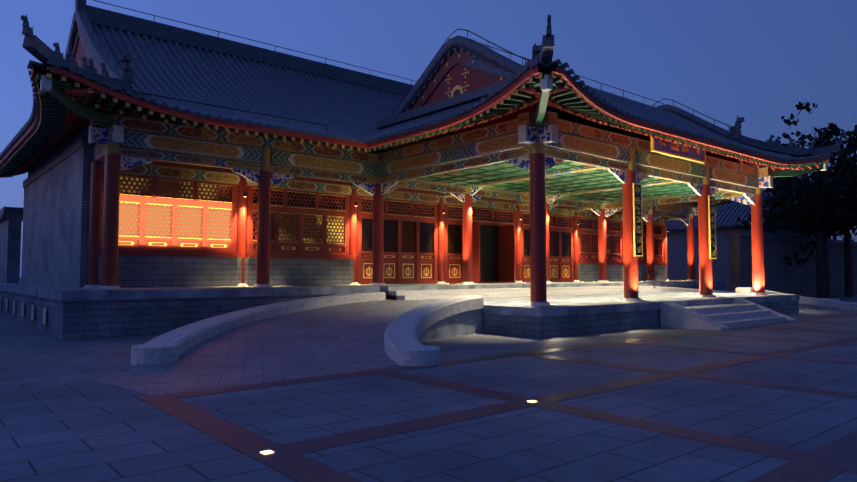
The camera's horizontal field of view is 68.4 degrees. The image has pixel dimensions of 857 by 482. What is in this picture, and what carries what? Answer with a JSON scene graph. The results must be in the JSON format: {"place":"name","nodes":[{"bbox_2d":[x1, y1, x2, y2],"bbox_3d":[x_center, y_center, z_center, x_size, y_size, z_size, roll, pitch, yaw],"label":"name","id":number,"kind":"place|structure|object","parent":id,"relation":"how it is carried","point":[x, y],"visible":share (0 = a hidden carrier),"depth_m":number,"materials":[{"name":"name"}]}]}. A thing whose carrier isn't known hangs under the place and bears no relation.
{"place":"outdoors","nodes":[
{"label":"outdoors","id":0,"kind":"place"},
{"bbox_2d":[0,277,856,481],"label":"ground","id":1,"kind":"structure","parent":0,"point":[776,402],"depth_m":5.71,"materials":[{"name":"grey stone"}]},
{"bbox_2d":[92,292,483,395],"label":"ramp","id":2,"kind":"structure","parent":1,"relation":"on","point":[322,336],"depth_m":10.30,"materials":[{"name":"stone"}]},
{"bbox_2d":[260,400,536,454],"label":"ground lights","id":3,"kind":"object","parent":1,"relation":"on","point":[270,451],"visible":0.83,"depth_m":4.49,"materials":[{"name":"white"}]},
{"bbox_2d":[0,281,799,339],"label":"platforms","id":4,"kind":"object","parent":1,"relation":"on","point":[573,308],"visible":0.85,"depth_m":14.54,"materials":[{"name":"stone"}]},
{"bbox_2d":[21,111,105,287],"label":"end walls","id":5,"kind":"structure","parent":4,"relation":"on","point":[56,208],"depth_m":17.00,"materials":[{"name":"brick"}]},
{"bbox_2d":[98,161,666,287],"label":"front wall","id":6,"kind":"structure","parent":4,"relation":"on","point":[174,232],"depth_m":18.73,"materials":[{"name":"wood"}]},
{"bbox_2d":[68,23,647,153],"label":"roof","id":7,"kind":"structure","parent":6,"relation":"on","point":[564,115],"depth_m":21.88,"materials":[{"name":"tile"}]},
{"bbox_2d":[45,23,405,143],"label":"main roof","id":8,"kind":"structure","parent":7,"relation":"on","point":[347,111],"depth_m":18.91,"materials":[{"name":"tile"}]},
{"bbox_2d":[37,66,727,202],"bbox_3d":[3.348,-2.438,21.532,28.660,0.606,1.790,3,-4,-40],"label":"eave","id":9,"kind":"object","parent":8,"relation":"attached to","point":[64,76],"visible":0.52,"depth_m":13.81,"materials":[{"name":"red"}]},
{"bbox_2d":[20,0,843,206],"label":"gable ridges","id":10,"kind":"object","parent":8,"relation":"on","point":[453,82],"visible":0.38,"depth_m":17.42,"materials":[{"name":"grey tile"}]},
{"bbox_2d":[58,0,730,131],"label":"wires","id":11,"kind":"object","parent":10,"relation":"attached to","point":[509,52],"visible":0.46,"depth_m":17.93,"materials":[{"name":"black"}]},
{"bbox_2d":[364,60,548,144],"bbox_3d":[0.337,-3.155,15.467,2.340,1.093,8.064,3,-4,-40],"label":"porch roof","id":12,"kind":"object","parent":10,"relation":"attached to","point":[435,118],"visible":0.77,"depth_m":15.32,"materials":[{"name":"tile"}]},
{"bbox_2d":[367,66,581,151],"bbox_3d":[0.791,-2.840,14.732,1.533,0.702,6.439,2,-4,-36],"label":"porch eave","id":13,"kind":"object","parent":12,"relation":"attached to","point":[511,98],"visible":0.94,"depth_m":13.46,"materials":[{"name":"red wood"}]},
{"bbox_2d":[445,46,832,161],"bbox_3d":[6.134,-3.772,18.265,14.304,2.620,5.341,3,-4,-40],"label":"porch roof","id":14,"kind":"object","parent":10,"relation":"attached to","point":[639,111],"visible":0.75,"depth_m":17.61,"materials":[{"name":"tile"}]},
{"bbox_2d":[503,66,829,169],"bbox_3d":[7.241,-2.727,16.884,14.260,0.702,1.750,3,-4,-40],"label":"porch eave","id":15,"kind":"object","parent":14,"relation":"attached to","point":[579,100],"visible":0.92,"depth_m":14.23,"materials":[{"name":"red wood"}]},
{"bbox_2d":[738,154,822,170],"bbox_3d":[10.514,-2.412,22.848,1.533,0.702,6.439,3,-4,-44],"label":"porch eave","id":16,"kind":"object","parent":14,"relation":"attached to","point":[762,166],"visible":0.04,"depth_m":21.36,"materials":[{"name":"red"}]},
{"bbox_2d":[83,153,767,305],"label":"columns","id":17,"kind":"structure","parent":4,"relation":"on","point":[103,241],"depth_m":16.15,"materials":[{"name":"wood"}]},
{"bbox_2d":[88,111,772,225],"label":"beams","id":18,"kind":"structure","parent":17,"relation":"on","point":[138,145],"depth_m":16.43,"materials":[{"name":"multicoloured"}]},
{"bbox_2d":[0,68,109,177],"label":"eave","id":19,"kind":"object","parent":18,"relation":"on","point":[56,124],"visible":0.71,"depth_m":14.81,"materials":[{"name":"green"}]},
{"bbox_2d":[0,60,107,159],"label":"roof","id":20,"kind":"structure","parent":19,"relation":"on","point":[38,67],"depth_m":13.57,"materials":[{"name":"tile"}]},
{"bbox_2d":[416,161,719,201],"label":"ceilings","id":21,"kind":"object","parent":18,"relation":"in","point":[587,180],"visible":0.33,"depth_m":19.81,"materials":[{"name":"green"}]},
{"bbox_2d":[632,124,715,258],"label":"sign plaques","id":22,"kind":"object","parent":17,"relation":"attached to","point":[664,147],"visible":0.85,"depth_m":16.90,"materials":[{"name":"black wood"}]},
{"bbox_2d":[243,170,755,296],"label":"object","id":23,"kind":"object","parent":4,"relation":"on","point":[245,195],"visible":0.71,"depth_m":19.44,"materials":[{"name":"black"}]},
{"bbox_2d":[0,193,856,296],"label":"background building","id":24,"kind":"structure","parent":1,"relation":"on","point":[732,265],"depth_m":34.53,"materials":[{"name":"brick"}]},
{"bbox_2d":[666,191,781,229],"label":"roof ribs","id":25,"kind":"object","parent":24,"relation":"on","point":[729,211],"visible":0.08,"depth_m":40.24,"materials":[{"name":"tile"}]},
{"bbox_2d":[653,286,856,309],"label":"wall","id":26,"kind":"structure","parent":1,"relation":"on","point":[815,303],"depth_m":22.96,"materials":[{"name":"stone"}]},
{"bbox_2d":[736,99,856,297],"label":"tree","id":27,"kind":"object","parent":1,"relation":"on","point":[813,194],"depth_m":31.88,"materials":[{"name":"green plant"}]},
{"bbox_2d":[762,113,856,297],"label":"tree","id":28,"kind":"object","parent":1,"relation":"on","point":[831,128],"depth_m":33.91,"materials":[{"name":"green plant"}]},
{"bbox_2d":[767,125,856,296],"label":"tree","id":29,"kind":"object","parent":1,"relation":"on","point":[849,291],"depth_m":35.42,"materials":[{"name":"green plant"}]},
{"bbox_2d":[797,128,856,241],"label":"tree","id":30,"kind":"object","parent":1,"relation":"on","point":[831,172],"depth_m":54.07,"materials":[{"name":"green plant"}]},
{"bbox_2d":[0,0,856,276],"label":"sky","id":31,"kind":"structure","parent":0,"point":[722,60],"materials":[{"name":"blue"}]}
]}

